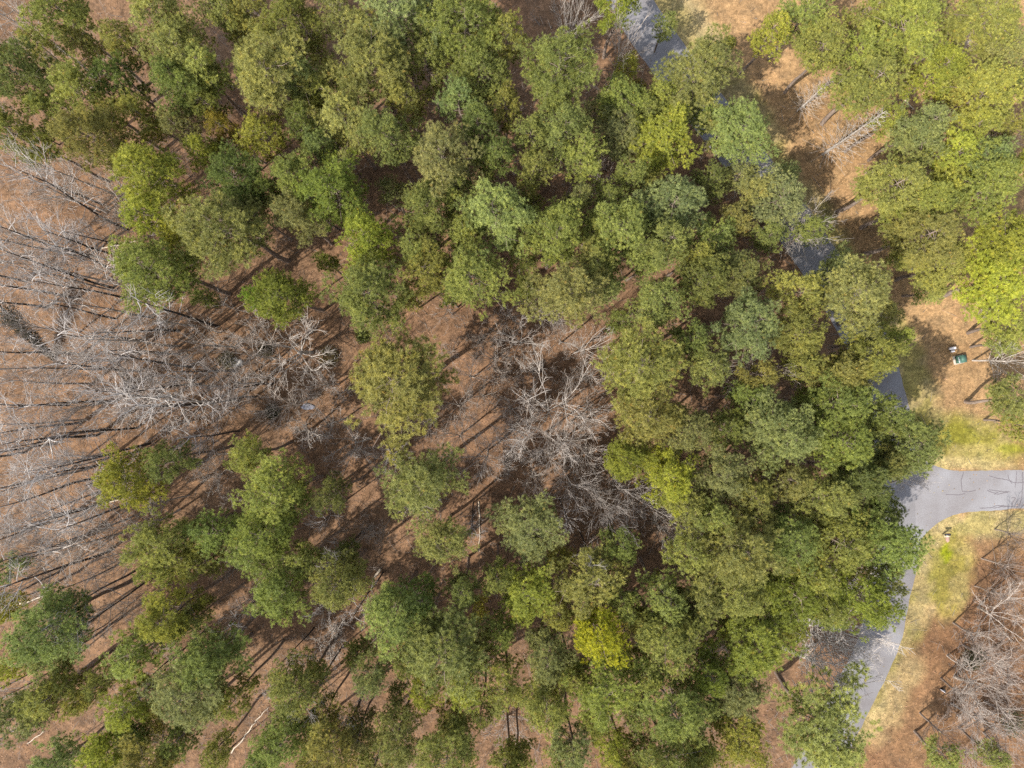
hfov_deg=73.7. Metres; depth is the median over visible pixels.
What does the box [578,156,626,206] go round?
pine tree
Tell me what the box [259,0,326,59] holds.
pine tree
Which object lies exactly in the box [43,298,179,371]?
bare tree
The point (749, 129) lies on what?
pine tree
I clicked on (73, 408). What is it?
bare tree
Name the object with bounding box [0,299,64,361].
ivy clad tree
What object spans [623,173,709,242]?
pine tree
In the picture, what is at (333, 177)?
pine tree
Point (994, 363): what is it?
bare tree
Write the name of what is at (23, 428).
bare tree
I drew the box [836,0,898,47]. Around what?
pine tree
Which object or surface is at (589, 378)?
bare tree
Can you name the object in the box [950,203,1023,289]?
pine tree
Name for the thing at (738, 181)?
pine tree
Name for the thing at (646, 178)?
pine tree
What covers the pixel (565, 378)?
bare shrub
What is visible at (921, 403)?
roadside grass
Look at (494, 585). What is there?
pine tree
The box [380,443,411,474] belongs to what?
bare tree
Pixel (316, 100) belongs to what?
pine tree
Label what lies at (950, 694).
bare tree
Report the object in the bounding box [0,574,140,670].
pine tree
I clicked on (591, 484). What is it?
bare tree
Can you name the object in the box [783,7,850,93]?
pine tree
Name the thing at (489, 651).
pine tree
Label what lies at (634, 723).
pine tree
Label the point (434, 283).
pine tree
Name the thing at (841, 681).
evergreen bush
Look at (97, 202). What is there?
bare tree
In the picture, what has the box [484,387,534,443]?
bare tree
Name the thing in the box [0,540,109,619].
bare tree
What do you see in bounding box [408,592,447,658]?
pine tree
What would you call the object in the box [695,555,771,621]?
pine tree
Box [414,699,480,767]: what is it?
pine tree
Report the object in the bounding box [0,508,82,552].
bare tree
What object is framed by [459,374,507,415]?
bare shrub
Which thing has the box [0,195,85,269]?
bare tree
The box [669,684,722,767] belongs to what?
pine tree
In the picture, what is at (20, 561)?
pine tree
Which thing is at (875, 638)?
bare tree
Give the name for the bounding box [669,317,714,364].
pine tree
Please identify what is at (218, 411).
bare shrub
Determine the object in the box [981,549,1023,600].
bare tree
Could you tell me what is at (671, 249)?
pine tree
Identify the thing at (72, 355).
bare tree
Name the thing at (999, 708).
bare tree
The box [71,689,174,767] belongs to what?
pine tree
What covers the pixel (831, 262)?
pine tree
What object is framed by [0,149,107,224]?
bare tree
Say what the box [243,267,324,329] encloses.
pine tree
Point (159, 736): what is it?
bare tree
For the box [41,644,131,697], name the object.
bare tree
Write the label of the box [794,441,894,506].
pine tree
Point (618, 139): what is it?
pine tree
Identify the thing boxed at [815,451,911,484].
pine tree
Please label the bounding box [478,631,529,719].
pine tree
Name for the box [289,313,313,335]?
bare sapling
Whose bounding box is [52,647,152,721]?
pine tree
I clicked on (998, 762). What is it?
pine tree
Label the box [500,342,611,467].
bare tree
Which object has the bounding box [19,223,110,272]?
bare tree
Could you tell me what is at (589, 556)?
bare tree
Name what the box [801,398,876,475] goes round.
pine tree
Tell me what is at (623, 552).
pine tree
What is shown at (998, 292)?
pine tree
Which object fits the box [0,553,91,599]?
bare tree
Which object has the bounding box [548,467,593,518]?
bare tree
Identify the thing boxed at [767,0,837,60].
pine tree
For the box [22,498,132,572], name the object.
bare tree
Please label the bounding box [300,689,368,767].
pine tree
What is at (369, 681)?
pine tree
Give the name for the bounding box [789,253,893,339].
pine tree
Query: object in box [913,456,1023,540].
driveway
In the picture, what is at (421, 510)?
bare tree
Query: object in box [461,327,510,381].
bare tree
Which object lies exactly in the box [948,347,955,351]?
cable pedestal
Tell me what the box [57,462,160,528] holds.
bare tree
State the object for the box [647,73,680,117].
pine tree
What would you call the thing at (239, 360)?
flat rock
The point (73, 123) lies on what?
pine tree
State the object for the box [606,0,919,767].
road
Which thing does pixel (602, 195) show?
pine tree
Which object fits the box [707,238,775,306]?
pine tree
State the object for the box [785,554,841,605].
pine tree
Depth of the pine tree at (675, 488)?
73.58 m
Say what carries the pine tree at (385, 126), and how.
on the ground at (938, 378)
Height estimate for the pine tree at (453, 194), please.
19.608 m
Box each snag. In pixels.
[40,427,107,460]
[104,351,136,395]
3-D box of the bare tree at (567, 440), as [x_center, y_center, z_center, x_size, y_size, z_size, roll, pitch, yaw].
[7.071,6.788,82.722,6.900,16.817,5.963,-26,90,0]
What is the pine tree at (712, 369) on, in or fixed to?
on the ground at (938, 378)
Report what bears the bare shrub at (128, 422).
on the ground at (938, 378)
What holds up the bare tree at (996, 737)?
on the ground at (938, 378)
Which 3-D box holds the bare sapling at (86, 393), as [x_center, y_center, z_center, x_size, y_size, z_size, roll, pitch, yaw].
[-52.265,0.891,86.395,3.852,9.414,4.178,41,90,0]
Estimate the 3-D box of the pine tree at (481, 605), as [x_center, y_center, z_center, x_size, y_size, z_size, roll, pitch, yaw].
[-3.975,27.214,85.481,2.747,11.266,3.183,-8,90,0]
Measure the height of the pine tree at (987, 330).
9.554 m
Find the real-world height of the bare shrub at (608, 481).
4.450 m
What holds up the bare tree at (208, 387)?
on the ground at (938, 378)
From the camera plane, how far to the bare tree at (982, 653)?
85.40 m
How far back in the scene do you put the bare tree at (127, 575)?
78.42 m
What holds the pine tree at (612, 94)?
on the ground at (938, 378)
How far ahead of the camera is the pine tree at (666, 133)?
76.67 m
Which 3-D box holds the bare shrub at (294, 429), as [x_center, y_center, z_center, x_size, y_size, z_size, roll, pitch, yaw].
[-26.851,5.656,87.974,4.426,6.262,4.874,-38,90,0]
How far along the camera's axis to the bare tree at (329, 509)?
79.79 m
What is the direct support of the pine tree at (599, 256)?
on the ground at (938, 378)
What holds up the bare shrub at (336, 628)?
on the ground at (938, 378)
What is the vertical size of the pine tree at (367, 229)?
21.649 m
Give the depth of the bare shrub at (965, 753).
90.19 m
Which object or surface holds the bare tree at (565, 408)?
on the ground at (938, 378)
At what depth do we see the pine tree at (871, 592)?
72.14 m
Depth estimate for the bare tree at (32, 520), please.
80.89 m
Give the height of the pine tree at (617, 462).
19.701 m
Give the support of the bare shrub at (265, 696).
on the ground at (938, 378)
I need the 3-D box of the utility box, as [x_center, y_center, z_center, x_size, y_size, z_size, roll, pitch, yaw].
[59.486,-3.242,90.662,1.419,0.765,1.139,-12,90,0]
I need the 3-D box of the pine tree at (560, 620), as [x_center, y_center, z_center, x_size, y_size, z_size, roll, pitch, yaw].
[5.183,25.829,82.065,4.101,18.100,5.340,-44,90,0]
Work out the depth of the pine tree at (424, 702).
74.68 m
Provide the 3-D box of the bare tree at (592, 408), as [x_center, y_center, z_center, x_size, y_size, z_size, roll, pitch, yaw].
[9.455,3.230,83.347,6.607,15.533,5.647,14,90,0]
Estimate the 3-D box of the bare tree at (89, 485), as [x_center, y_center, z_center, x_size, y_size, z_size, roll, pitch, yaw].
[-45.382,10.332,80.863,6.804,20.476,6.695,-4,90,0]
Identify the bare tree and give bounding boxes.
[0,0,68,56]
[0,0,99,80]
[0,16,54,63]
[0,101,59,145]
[0,137,103,205]
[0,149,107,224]
[0,154,100,213]
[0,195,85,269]
[0,203,64,248]
[0,220,82,267]
[0,230,104,304]
[0,235,113,304]
[0,244,114,293]
[0,254,129,314]
[0,265,76,318]
[0,275,25,282]
[0,286,45,307]
[0,293,79,356]
[0,332,75,374]
[0,341,101,389]
[0,359,92,406]
[0,374,114,427]
[0,393,69,425]
[0,401,81,452]
[0,406,88,456]
[0,409,99,465]
[0,414,100,467]
[0,437,55,467]
[0,447,114,510]
[0,448,94,511]
[0,451,26,456]
[0,459,62,502]
[0,468,99,531]
[0,480,65,562]
[0,495,88,547]
[0,507,80,562]
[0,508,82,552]
[0,532,89,590]
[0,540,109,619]
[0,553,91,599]
[0,571,59,629]
[0,672,47,707]
[0,703,53,751]
[1,133,122,200]
[1,442,111,495]
[2,337,114,386]
[3,429,150,505]
[4,370,118,446]
[4,530,96,589]
[9,484,101,533]
[11,324,127,394]
[11,567,111,609]
[12,489,131,545]
[14,299,143,361]
[15,199,115,274]
[15,482,156,554]
[17,145,128,231]
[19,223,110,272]
[21,274,114,327]
[22,274,152,328]
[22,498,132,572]
[24,339,140,393]
[26,210,114,283]
[26,506,149,581]
[33,558,136,643]
[35,435,145,485]
[37,413,137,459]
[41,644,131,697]
[42,217,118,265]
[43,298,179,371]
[50,362,174,424]
[53,573,158,653]
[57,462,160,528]
[58,249,133,298]
[62,345,147,428]
[64,329,191,392]
[64,446,146,508]
[65,148,163,209]
[65,304,179,361]
[71,165,152,231]
[71,540,159,595]
[75,552,147,594]
[77,498,181,572]
[79,178,179,244]
[80,322,162,373]
[84,239,150,301]
[85,261,177,303]
[85,355,201,418]
[90,380,191,439]
[93,325,178,366]
[93,487,189,535]
[97,650,181,720]
[99,382,213,440]
[99,453,168,512]
[100,289,195,352]
[104,584,168,630]
[105,340,192,396]
[109,274,218,342]
[115,376,238,430]
[126,349,215,410]
[130,630,204,705]
[146,348,234,393]
[149,311,234,370]
[150,716,186,745]
[160,416,239,462]
[167,346,237,393]
[181,437,230,478]
[186,383,256,420]
[188,349,260,416]
[201,557,237,593]
[205,331,278,386]
[209,368,273,408]
[210,593,256,637]
[219,315,292,370]
[220,580,264,625]
[243,306,340,394]
[247,379,309,430]
[262,627,314,693]
[289,361,338,408]
[291,645,342,723]
[297,401,355,450]
[301,408,373,475]
[303,497,350,530]
[303,601,345,625]
[314,531,362,581]
[334,146,371,186]
[334,572,383,630]
[336,691,377,742]
[356,519,389,554]
[364,445,409,478]
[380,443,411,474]
[399,497,441,520]
[404,408,446,446]
[419,376,479,440]
[425,410,488,465]
[444,355,495,404]
[455,434,516,485]
[456,502,489,544]
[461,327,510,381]
[483,417,531,459]
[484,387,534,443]
[489,315,556,370]
[495,399,560,450]
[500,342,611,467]
[513,456,550,497]
[514,405,578,467]
[522,437,577,485]
[525,294,566,344]
[532,371,602,438]
[538,320,580,357]
[547,0,603,59]
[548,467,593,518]
[551,419,606,470]
[552,499,588,534]
[563,325,613,384]
[565,402,608,450]
[566,393,614,431]
[567,469,613,511]
[573,353,615,401]
[573,437,613,475]
[574,531,608,585]
[576,480,638,534]
[584,470,670,537]
[590,490,637,544]
[594,6,650,87]
[630,487,666,527]
[642,516,683,564]
[649,502,674,530]
[651,494,702,552]
[677,632,753,683]
[688,629,729,678]
[716,146,779,200]
[718,349,750,394]
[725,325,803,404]
[759,552,915,703]
[766,191,834,270]
[782,194,850,260]
[782,622,902,722]
[789,76,832,123]
[798,578,880,696]
[802,109,887,174]
[805,573,903,698]
[890,458,945,495]
[908,709,993,767]
[939,673,998,730]
[946,646,1020,694]
[947,642,1023,725]
[950,696,1021,756]
[952,611,1009,671]
[957,34,970,58]
[958,108,1023,155]
[961,576,1023,673]
[962,632,1023,696]
[971,707,1023,763]
[972,333,1023,378]
[972,722,1020,767]
[974,575,1023,619]
[974,641,1023,708]
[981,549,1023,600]
[982,728,1023,766]
[983,690,1023,756]
[990,583,1023,635]
[994,514,1023,560]
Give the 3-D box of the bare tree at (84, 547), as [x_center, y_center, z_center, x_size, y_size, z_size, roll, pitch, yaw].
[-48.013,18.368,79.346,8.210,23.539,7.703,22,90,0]
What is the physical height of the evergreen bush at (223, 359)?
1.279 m
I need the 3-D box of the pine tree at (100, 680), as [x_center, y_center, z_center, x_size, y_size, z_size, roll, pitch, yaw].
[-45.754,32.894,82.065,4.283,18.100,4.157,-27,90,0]
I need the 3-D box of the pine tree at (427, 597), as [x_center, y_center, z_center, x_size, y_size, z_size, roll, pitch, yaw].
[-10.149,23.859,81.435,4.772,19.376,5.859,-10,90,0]
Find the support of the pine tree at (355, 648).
on the ground at (938, 378)
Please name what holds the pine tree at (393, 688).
on the ground at (938, 378)
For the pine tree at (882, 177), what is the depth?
76.69 m
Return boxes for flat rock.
[225,357,242,366]
[301,403,314,409]
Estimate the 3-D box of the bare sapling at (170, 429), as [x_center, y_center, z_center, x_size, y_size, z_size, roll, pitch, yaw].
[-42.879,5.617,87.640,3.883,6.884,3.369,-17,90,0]
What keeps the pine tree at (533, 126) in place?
on the ground at (938, 378)
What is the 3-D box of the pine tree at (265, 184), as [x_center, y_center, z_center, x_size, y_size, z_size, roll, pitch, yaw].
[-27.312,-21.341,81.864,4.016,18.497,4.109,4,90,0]
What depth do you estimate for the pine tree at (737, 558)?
71.00 m
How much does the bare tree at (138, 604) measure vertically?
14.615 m
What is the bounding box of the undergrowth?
[0,0,1023,767]
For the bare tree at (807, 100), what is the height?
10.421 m
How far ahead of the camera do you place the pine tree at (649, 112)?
77.48 m
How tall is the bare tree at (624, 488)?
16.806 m
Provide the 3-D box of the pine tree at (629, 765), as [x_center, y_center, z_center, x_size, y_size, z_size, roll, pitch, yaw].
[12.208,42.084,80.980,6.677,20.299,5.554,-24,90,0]
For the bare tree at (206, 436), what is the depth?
79.29 m
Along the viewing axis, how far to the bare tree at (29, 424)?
79.41 m
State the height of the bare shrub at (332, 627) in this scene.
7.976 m
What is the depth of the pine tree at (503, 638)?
76.03 m
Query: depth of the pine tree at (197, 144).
74.34 m
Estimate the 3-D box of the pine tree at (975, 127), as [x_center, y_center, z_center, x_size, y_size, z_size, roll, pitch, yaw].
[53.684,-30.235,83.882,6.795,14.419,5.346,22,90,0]
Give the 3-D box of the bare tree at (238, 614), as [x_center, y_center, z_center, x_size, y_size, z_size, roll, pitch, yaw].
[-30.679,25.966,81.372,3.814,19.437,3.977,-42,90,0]
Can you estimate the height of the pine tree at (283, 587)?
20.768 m
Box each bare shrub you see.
[104,395,142,439]
[153,642,172,657]
[162,401,204,450]
[186,457,233,505]
[189,380,246,432]
[229,352,275,391]
[241,385,285,428]
[259,685,281,708]
[284,411,314,449]
[298,390,324,409]
[301,611,347,661]
[315,644,343,679]
[325,374,354,406]
[326,619,354,651]
[353,514,380,543]
[434,339,461,368]
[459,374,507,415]
[460,322,490,356]
[480,709,511,737]
[483,410,532,446]
[483,711,534,748]
[485,356,523,396]
[485,449,527,481]
[490,297,519,333]
[505,350,555,396]
[505,429,541,471]
[535,312,566,338]
[546,459,581,483]
[551,362,588,393]
[594,473,625,495]
[949,709,984,733]
[956,741,983,767]
[960,645,987,670]
[997,710,1023,738]
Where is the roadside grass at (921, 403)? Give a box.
[659,1,1009,765]
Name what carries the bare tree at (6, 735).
on the ground at (938, 378)
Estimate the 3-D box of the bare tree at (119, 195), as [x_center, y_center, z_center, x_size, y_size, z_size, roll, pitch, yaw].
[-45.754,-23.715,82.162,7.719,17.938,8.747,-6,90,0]
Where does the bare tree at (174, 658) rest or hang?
on the ground at (938, 378)
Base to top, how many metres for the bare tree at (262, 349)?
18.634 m
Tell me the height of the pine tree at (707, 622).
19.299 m
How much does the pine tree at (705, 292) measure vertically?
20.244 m
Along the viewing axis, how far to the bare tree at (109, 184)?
80.67 m
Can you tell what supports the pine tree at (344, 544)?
on the ground at (938, 378)
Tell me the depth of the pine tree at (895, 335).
75.09 m
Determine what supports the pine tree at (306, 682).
on the ground at (938, 378)
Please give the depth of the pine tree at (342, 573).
73.48 m
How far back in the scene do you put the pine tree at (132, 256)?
72.03 m
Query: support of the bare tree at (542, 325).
on the ground at (938, 378)
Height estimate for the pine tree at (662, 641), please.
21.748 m
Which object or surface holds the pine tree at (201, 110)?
on the ground at (938, 378)
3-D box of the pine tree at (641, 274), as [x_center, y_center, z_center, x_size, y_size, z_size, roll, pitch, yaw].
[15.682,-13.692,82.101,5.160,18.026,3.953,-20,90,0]
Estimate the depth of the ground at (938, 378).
91.00 m
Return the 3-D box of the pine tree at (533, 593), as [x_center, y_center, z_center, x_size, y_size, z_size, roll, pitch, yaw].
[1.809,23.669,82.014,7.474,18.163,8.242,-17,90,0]
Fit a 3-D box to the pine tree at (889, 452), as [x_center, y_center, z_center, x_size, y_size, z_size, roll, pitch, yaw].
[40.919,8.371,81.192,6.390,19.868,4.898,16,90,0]
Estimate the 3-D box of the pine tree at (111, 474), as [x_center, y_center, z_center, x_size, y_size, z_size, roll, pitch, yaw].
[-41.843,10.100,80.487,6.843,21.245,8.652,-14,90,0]
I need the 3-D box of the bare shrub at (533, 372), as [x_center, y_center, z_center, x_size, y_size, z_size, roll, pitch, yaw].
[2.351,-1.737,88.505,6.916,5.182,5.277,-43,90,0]
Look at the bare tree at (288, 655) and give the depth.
81.54 m
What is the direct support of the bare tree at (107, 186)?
on the ground at (938, 378)
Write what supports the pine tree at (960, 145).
on the ground at (938, 378)
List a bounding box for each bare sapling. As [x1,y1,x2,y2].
[63,376,113,407]
[139,303,172,324]
[151,416,186,442]
[170,310,221,347]
[204,285,247,315]
[215,493,251,511]
[239,310,265,328]
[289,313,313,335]
[290,420,325,446]
[430,298,465,326]
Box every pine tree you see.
[0,35,111,134]
[0,100,110,182]
[0,539,81,587]
[0,570,79,624]
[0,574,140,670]
[0,620,93,689]
[0,654,102,750]
[6,653,105,725]
[12,23,106,94]
[13,639,130,730]
[16,0,145,84]
[16,88,102,144]
[20,617,121,686]
[26,708,127,767]
[45,99,185,190]
[46,48,165,151]
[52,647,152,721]
[56,22,153,102]
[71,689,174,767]
[80,642,153,701]
[85,48,185,132]
[90,441,200,513]
[92,17,185,94]
[94,668,173,738]
[99,612,190,681]
[104,146,183,194]
[106,232,231,314]
[107,694,163,756]
[108,87,202,157]
[108,139,223,230]
[114,696,208,767]
[117,186,210,243]
[118,507,232,572]
[125,0,233,90]
[131,537,221,588]
[133,568,232,645]
[135,632,253,733]
[136,3,244,116]
[140,439,233,483]
[147,48,240,146]
[153,106,208,148]
[153,210,230,263]
[154,677,235,766]
[160,190,290,280]
[167,607,265,700]
[171,582,245,640]
[172,541,236,582]
[176,40,254,123]
[181,132,235,180]
[181,507,263,561]
[185,79,257,148]
[188,284,232,309]
[189,0,257,43]
[195,136,268,207]
[197,695,260,767]
[203,107,266,164]
[206,138,243,168]
[208,640,284,721]
[216,519,297,581]
[222,0,286,66]
[222,429,292,477]
[223,29,266,76]
[223,190,292,240]
[223,504,314,570]
[226,447,323,525]
[231,27,339,140]
[233,61,294,131]
[233,105,291,163]
[236,284,298,313]
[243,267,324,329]
[243,548,320,628]
[243,705,299,767]
[246,19,308,97]
[247,678,325,767]
[248,171,286,211]
[258,181,332,247]
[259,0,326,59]
[264,635,338,725]
[268,147,333,207]
[272,43,337,129]
[283,100,332,162]
[283,531,338,576]
[290,145,370,232]
[290,703,342,767]
[297,65,344,125]
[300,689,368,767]
[301,120,352,185]
[306,668,350,739]
[308,548,374,611]
[309,38,338,86]
[309,470,363,516]
[310,249,344,277]
[312,86,382,170]
[313,0,369,83]
[318,248,415,350]
[329,64,372,107]
[332,4,413,125]
[332,533,364,563]
[333,209,400,278]
[339,680,382,755]
[340,623,375,668]
[343,105,429,185]
[343,330,459,466]
[349,644,390,700]
[352,708,393,767]
[353,0,454,92]
[356,570,431,663]
[362,677,426,767]
[373,441,470,535]
[374,173,411,212]
[383,73,431,144]
[386,671,410,709]
[389,175,469,248]
[391,614,424,681]
[394,221,443,274]
[394,288,424,311]
[398,559,440,621]
[400,233,461,301]
[400,600,494,713]
[404,31,453,117]
[406,641,445,718]
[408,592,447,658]
[410,0,466,88]
[411,120,485,210]
[412,512,479,575]
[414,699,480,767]
[415,0,502,89]
[431,73,488,146]
[434,696,469,743]
[435,174,479,220]
[438,286,461,307]
[441,555,482,612]
[442,241,523,320]
[444,642,492,712]
[447,44,512,106]
[447,211,489,255]
[454,176,537,258]
[461,100,504,174]
[463,659,502,734]
[468,589,489,622]
[469,141,498,187]
[469,610,496,656]
[473,132,519,190]
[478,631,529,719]
[479,544,513,596]
[480,6,530,98]
[481,595,518,653]
[482,489,569,566]
[485,78,525,147]
[486,704,528,767]
[493,561,558,629]
[499,703,538,767]
[500,225,545,278]
[502,187,531,236]
[510,111,548,178]
[513,18,602,122]
[513,275,539,304]
[515,147,556,201]
[517,245,610,330]
[518,660,570,743]
[521,196,587,269]
[523,605,579,692]
[524,192,546,227]
[532,575,574,634]
[533,102,593,178]
[540,703,573,767]
[545,542,576,573]
[546,538,631,628]
[547,688,593,767]
[551,626,590,700]
[558,124,608,195]
[560,181,594,217]
[561,625,641,734]
[571,236,622,283]
[572,602,632,672]
[574,92,606,130]
[576,205,615,249]
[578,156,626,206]
[579,248,624,282]
[579,659,609,740]
[586,683,629,767]
[590,99,645,170]
[590,178,628,215]
[590,273,626,305]
[590,314,689,431]
[591,195,653,269]
[594,0,641,58]
[596,71,651,137]
[596,519,642,566]
[598,571,643,626]
[599,708,651,767]
[602,430,661,487]
[604,307,633,336]
[610,154,651,193]
[610,381,686,463]
[610,678,708,767]
[613,50,641,98]
[613,662,655,739]
[615,582,651,637]
[616,622,670,693]
[623,90,703,178]
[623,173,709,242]
[624,275,691,334]
[625,245,667,285]
[626,215,695,271]
[627,89,670,125]
[629,590,695,683]
[631,638,708,744]
[633,162,671,200]
[635,556,689,625]
[638,441,699,517]
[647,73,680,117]
[649,21,744,136]
[651,10,679,52]
[653,482,710,533]
[655,579,704,649]
[657,525,717,582]
[662,403,720,458]
[666,237,715,276]
[666,703,728,767]
[667,573,716,633]
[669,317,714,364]
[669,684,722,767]
[670,558,726,618]
[671,251,731,308]
[674,640,728,700]
[674,661,726,735]
[679,89,725,144]
[680,337,732,397]
[682,442,757,503]
[682,491,736,545]
[686,211,737,261]
[686,488,793,593]
[690,158,730,205]
[691,646,770,729]
[694,584,809,696]
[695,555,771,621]
[698,104,739,154]
[704,286,784,366]
[704,401,750,450]
[705,684,771,767]
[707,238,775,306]
[709,95,781,167]
[711,469,778,520]
[713,198,757,237]
[714,380,772,420]
[715,157,760,199]
[721,172,781,217]
[725,356,784,391]
[727,386,814,454]
[735,457,816,504]
[737,9,794,76]
[738,219,790,256]
[739,163,807,229]
[740,403,825,479]
[742,502,823,578]
[750,267,826,315]
[755,556,834,634]
[756,351,828,387]
[761,466,863,533]
[763,297,829,358]
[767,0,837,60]
[769,159,801,191]
[769,659,883,767]
[774,365,884,432]
[775,617,810,646]
[776,379,824,415]
[776,570,856,632]
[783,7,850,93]
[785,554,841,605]
[786,213,834,249]
[786,342,879,399]
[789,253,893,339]
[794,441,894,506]
[794,502,875,576]
[795,555,907,642]
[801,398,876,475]
[802,240,861,289]
[807,316,910,396]
[815,30,880,95]
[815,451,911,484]
[815,495,904,543]
[817,44,912,125]
[820,497,935,588]
[820,608,849,631]
[824,542,911,598]
[826,392,915,434]
[832,321,916,354]
[835,149,931,217]
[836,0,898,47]
[837,296,905,337]
[838,403,952,482]
[841,0,953,88]
[844,100,908,151]
[856,443,914,482]
[856,485,908,523]
[859,162,970,238]
[862,201,967,269]
[862,414,911,448]
[865,117,950,173]
[867,98,960,161]
[875,0,942,44]
[876,242,921,271]
[879,39,971,115]
[894,230,981,298]
[901,277,950,305]
[902,126,986,185]
[911,0,1023,65]
[913,730,965,767]
[916,66,980,113]
[916,103,1003,161]
[919,52,1023,130]
[921,159,971,212]
[933,137,1023,230]
[943,225,1023,329]
[948,22,1023,84]
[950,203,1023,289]
[957,134,1019,188]
[958,727,1013,767]
[959,97,1023,152]
[963,69,1023,114]
[963,371,1023,423]
[966,302,1023,349]
[969,328,1021,357]
[982,227,1023,263]
[983,408,1023,442]
[984,147,1023,184]
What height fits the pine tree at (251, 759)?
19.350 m
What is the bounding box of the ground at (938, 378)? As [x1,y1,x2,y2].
[0,0,1023,767]
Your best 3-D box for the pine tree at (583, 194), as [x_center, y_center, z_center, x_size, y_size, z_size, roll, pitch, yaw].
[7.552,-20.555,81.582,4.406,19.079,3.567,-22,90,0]
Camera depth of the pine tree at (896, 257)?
81.08 m
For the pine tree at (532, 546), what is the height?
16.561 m
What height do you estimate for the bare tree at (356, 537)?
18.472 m
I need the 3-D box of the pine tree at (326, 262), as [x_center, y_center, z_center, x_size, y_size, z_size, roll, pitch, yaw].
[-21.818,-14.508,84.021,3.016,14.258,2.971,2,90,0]
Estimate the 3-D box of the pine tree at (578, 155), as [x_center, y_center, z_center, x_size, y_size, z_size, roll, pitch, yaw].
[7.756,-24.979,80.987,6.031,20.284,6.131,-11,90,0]
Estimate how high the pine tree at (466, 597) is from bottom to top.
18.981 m
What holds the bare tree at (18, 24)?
on the ground at (938, 378)
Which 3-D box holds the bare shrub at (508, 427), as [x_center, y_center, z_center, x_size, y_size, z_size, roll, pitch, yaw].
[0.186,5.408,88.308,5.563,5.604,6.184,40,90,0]
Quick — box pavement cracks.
[946,471,1023,508]
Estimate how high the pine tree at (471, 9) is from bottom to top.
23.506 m
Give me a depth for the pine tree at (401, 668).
74.28 m
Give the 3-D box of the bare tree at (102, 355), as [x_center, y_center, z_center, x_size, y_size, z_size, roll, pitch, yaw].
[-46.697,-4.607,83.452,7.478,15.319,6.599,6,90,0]
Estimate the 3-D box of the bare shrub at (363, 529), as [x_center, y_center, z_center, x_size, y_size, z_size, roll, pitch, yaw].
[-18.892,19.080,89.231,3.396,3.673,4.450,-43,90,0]
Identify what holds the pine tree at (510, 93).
on the ground at (938, 378)
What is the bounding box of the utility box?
[952,354,966,364]
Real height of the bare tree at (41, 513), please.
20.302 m
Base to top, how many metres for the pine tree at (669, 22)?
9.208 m
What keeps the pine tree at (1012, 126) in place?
on the ground at (938, 378)
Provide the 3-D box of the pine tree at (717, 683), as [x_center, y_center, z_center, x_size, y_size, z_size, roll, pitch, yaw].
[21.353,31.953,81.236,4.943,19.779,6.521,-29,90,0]
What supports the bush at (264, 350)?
on the ground at (938, 378)
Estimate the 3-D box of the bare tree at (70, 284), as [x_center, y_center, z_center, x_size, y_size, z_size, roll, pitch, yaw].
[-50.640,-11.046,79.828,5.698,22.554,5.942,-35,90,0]
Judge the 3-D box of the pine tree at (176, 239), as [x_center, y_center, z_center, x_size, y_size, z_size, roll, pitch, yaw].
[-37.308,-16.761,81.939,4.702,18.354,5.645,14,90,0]
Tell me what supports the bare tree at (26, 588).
on the ground at (938, 378)
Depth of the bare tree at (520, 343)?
80.53 m
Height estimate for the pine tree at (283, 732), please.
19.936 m
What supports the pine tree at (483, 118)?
on the ground at (938, 378)
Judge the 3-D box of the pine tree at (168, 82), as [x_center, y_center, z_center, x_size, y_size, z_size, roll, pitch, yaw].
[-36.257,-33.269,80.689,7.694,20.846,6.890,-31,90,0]
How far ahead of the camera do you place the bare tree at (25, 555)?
77.93 m
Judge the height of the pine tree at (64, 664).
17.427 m
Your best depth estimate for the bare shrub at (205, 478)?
88.10 m
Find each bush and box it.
[217,350,236,368]
[256,343,272,359]
[264,403,280,419]
[318,344,338,366]
[354,330,369,343]
[629,78,646,92]
[723,35,735,48]
[833,675,849,691]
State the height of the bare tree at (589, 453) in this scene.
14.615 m
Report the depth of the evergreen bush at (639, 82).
90.41 m
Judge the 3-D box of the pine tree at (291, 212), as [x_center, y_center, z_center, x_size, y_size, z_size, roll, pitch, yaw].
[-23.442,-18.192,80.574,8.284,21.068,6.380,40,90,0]
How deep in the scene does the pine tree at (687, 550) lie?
73.75 m
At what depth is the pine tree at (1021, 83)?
80.82 m
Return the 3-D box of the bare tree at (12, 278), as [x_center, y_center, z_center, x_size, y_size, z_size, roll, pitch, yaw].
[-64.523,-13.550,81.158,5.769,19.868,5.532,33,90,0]
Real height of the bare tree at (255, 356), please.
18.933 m
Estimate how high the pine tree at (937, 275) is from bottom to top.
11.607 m
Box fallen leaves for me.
[0,0,1023,767]
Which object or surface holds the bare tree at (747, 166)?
on the ground at (938, 378)
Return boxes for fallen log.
[231,722,255,753]
[373,568,381,577]
[475,501,481,550]
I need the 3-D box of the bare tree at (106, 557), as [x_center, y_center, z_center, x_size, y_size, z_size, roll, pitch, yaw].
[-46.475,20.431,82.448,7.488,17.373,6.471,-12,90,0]
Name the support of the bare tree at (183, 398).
on the ground at (938, 378)
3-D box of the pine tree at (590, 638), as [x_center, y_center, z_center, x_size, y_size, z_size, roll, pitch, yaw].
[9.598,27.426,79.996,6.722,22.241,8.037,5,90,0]
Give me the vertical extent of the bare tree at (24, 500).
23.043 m
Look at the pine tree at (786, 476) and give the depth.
73.70 m
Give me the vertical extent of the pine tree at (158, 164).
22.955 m
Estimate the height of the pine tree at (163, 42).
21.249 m
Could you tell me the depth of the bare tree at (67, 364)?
77.12 m
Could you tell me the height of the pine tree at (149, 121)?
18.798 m
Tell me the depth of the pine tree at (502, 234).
70.97 m
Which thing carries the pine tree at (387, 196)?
on the ground at (938, 378)
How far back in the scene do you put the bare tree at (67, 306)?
78.35 m
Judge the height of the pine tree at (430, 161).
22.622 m

